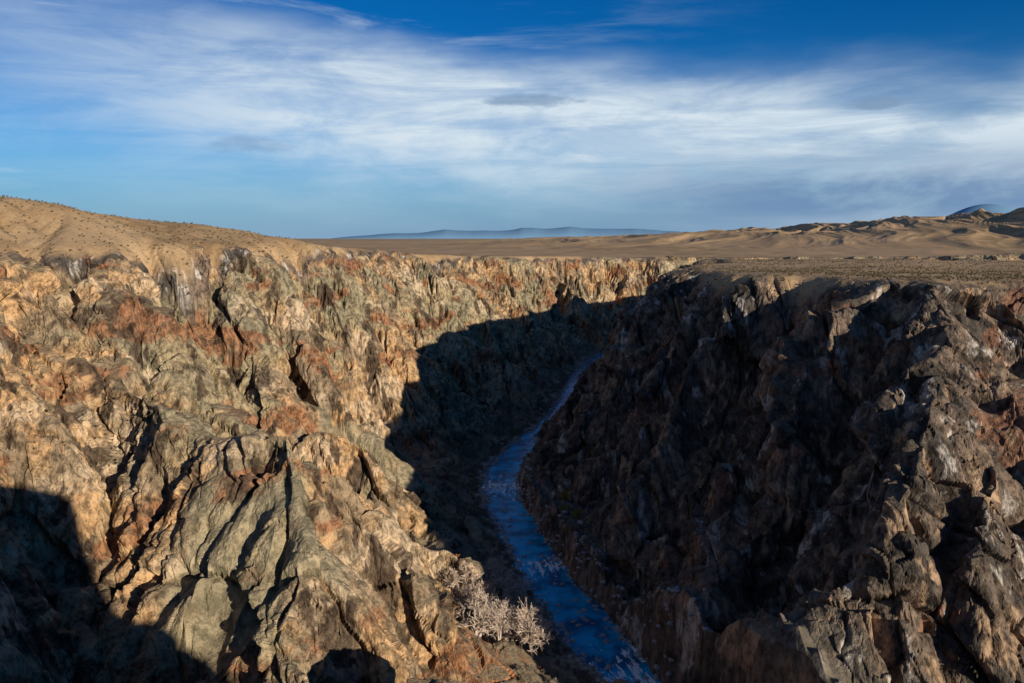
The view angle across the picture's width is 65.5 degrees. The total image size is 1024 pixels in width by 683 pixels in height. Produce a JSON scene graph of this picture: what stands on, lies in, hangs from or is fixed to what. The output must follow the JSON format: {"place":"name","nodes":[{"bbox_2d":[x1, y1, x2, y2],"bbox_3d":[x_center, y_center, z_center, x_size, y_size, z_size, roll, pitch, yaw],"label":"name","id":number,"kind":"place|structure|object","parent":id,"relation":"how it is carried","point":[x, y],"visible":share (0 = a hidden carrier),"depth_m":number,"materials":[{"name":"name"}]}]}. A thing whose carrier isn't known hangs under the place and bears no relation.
{"place":"outdoors","nodes":[
{"label":"outdoors","id":0,"kind":"place"},
{"bbox_2d":[331,227,681,238],"bbox_3d":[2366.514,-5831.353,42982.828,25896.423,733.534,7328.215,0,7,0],"label":"distant mountains","id":1,"kind":"structure","parent":0,"point":[521,233],"depth_m":42224.69,"materials":[{"name":"blue stone"}]},
{"bbox_2d":[0,197,1023,682],"bbox_3d":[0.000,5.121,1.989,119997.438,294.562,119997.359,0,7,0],"label":"canyon terrain","id":2,"kind":"structure","parent":0,"point":[824,485],"depth_m":297.83,"materials":[{"name":"brown stone"}]},
{"bbox_2d":[442,560,483,602],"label":"bare tree","id":3,"kind":"object","parent":2,"relation":"on","point":[455,578],"visible":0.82,"depth_m":315.40,"materials":[{"name":"grey plant"}]},
{"bbox_2d":[456,579,499,607],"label":"bare tree","id":4,"kind":"object","parent":2,"relation":"on","point":[470,586],"visible":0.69,"depth_m":309.55,"materials":[{"name":"grey plant"}]},
{"bbox_2d":[465,591,491,632],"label":"bare tree","id":5,"kind":"object","parent":2,"relation":"on","point":[474,597],"visible":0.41,"depth_m":296.35,"materials":[{"name":"grey plant"}]},
{"bbox_2d":[455,587,510,636],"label":"bare tree","id":6,"kind":"object","parent":2,"relation":"on","point":[480,608],"visible":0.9,"depth_m":276.23,"materials":[{"name":"grey plant"}]},
{"bbox_2d":[466,607,506,640],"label":"bare tree","id":7,"kind":"object","parent":2,"relation":"on","point":[488,632],"visible":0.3,"depth_m":288.15,"materials":[{"name":"grey plant"}]},
{"bbox_2d":[482,573,501,604],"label":"bare tree","id":8,"kind":"object","parent":2,"relation":"on","point":[490,583],"visible":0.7,"depth_m":316.70,"materials":[{"name":"grey plant"}]},
{"bbox_2d":[483,597,509,639],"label":"bare tree","id":9,"kind":"object","parent":2,"relation":"on","point":[495,621],"visible":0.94,"depth_m":273.99,"materials":[{"name":"beige plant"}]},
{"bbox_2d":[491,591,524,634],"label":"bare tree","id":10,"kind":"object","parent":2,"relation":"on","point":[510,602],"visible":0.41,"depth_m":303.79,"materials":[{"name":"grey plant"}]},
{"bbox_2d":[0,195,1023,588],"bbox_3d":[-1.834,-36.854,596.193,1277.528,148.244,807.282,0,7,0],"label":"dry scrub","id":11,"kind":"object","parent":2,"relation":"on","point":[908,277],"visible":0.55,"depth_m":414.73,"materials":[{"name":"brown plant"}]},
{"bbox_2d":[497,610,528,640],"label":"bare tree","id":12,"kind":"object","parent":2,"relation":"on","point":[511,623],"visible":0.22,"depth_m":291.06,"materials":[{"name":"grey plant"}]},
{"bbox_2d":[497,573,531,604],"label":"bare tree","id":13,"kind":"object","parent":2,"relation":"on","point":[517,592],"visible":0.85,"depth_m":318.71,"materials":[{"name":"grey plant"}]},
{"bbox_2d":[455,554,585,682],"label":"red scrub","id":14,"kind":"object","parent":2,"relation":"on","point":[489,640],"visible":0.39,"depth_m":283.16,"materials":[{"name":"brown plant"}]},
{"bbox_2d":[491,598,553,644],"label":"bare tree","id":15,"kind":"object","parent":2,"relation":"on","point":[523,615],"visible":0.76,"depth_m":281.74,"materials":[{"name":"grey plant"}]},
{"bbox_2d":[504,604,543,637],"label":"bare tree","id":16,"kind":"object","parent":2,"relation":"on","point":[532,616],"visible":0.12,"depth_m":302.65,"materials":[{"name":"grey plant"}]},
{"bbox_2d":[504,605,554,658],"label":"bare tree","id":17,"kind":"object","parent":2,"relation":"on","point":[530,629],"visible":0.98,"depth_m":276.09,"materials":[{"name":"beige plant"}]},
{"bbox_2d":[401,352,720,682],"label":"riverside thicket","id":18,"kind":"object","parent":2,"relation":"on","point":[478,511],"visible":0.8,"depth_m":457.09,"materials":[{"name":"plant"}]},
{"bbox_2d":[559,503,569,514],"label":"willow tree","id":19,"kind":"object","parent":2,"relation":"on","point":[566,507],"visible":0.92,"depth_m":388.01,"materials":[{"name":"green plant"}]},
{"bbox_2d":[559,490,571,499],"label":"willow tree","id":20,"kind":"object","parent":2,"relation":"on","point":[564,496],"visible":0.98,"depth_m":396.48,"materials":[{"name":"green plant"}]},
{"bbox_2d":[571,508,581,519],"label":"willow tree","id":21,"kind":"object","parent":2,"relation":"on","point":[576,514],"visible":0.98,"depth_m":377.13,"materials":[{"name":"green plant"}]},
{"bbox_2d":[474,356,712,682],"bbox_3d":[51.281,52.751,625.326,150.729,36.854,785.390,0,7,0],"label":"river boulders","id":22,"kind":"object","parent":2,"relation":"on","point":[637,654],"visible":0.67,"depth_m":352.32,"materials":[{"name":"stone"}]},
{"bbox_2d":[0,0,1023,238],"label":"sky","id":23,"kind":"structure","parent":0,"point":[297,119],"materials":[{"name":"blue"}]},
{"bbox_2d":[473,353,660,682],"bbox_3d":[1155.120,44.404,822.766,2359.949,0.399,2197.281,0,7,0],"label":"river water","id":24,"kind":"structure","parent":0,"point":[621,659],"depth_m":351.82,"materials":[{"name":"blue liquid"}]},
{"bbox_2d":[951,204,1014,214],"bbox_3d":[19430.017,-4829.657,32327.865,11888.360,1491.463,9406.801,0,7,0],"label":"distant mountains","id":25,"kind":"structure","parent":0,"point":[993,208],"depth_m":31861.34,"materials":[{"name":"blue stone"}]}
]}

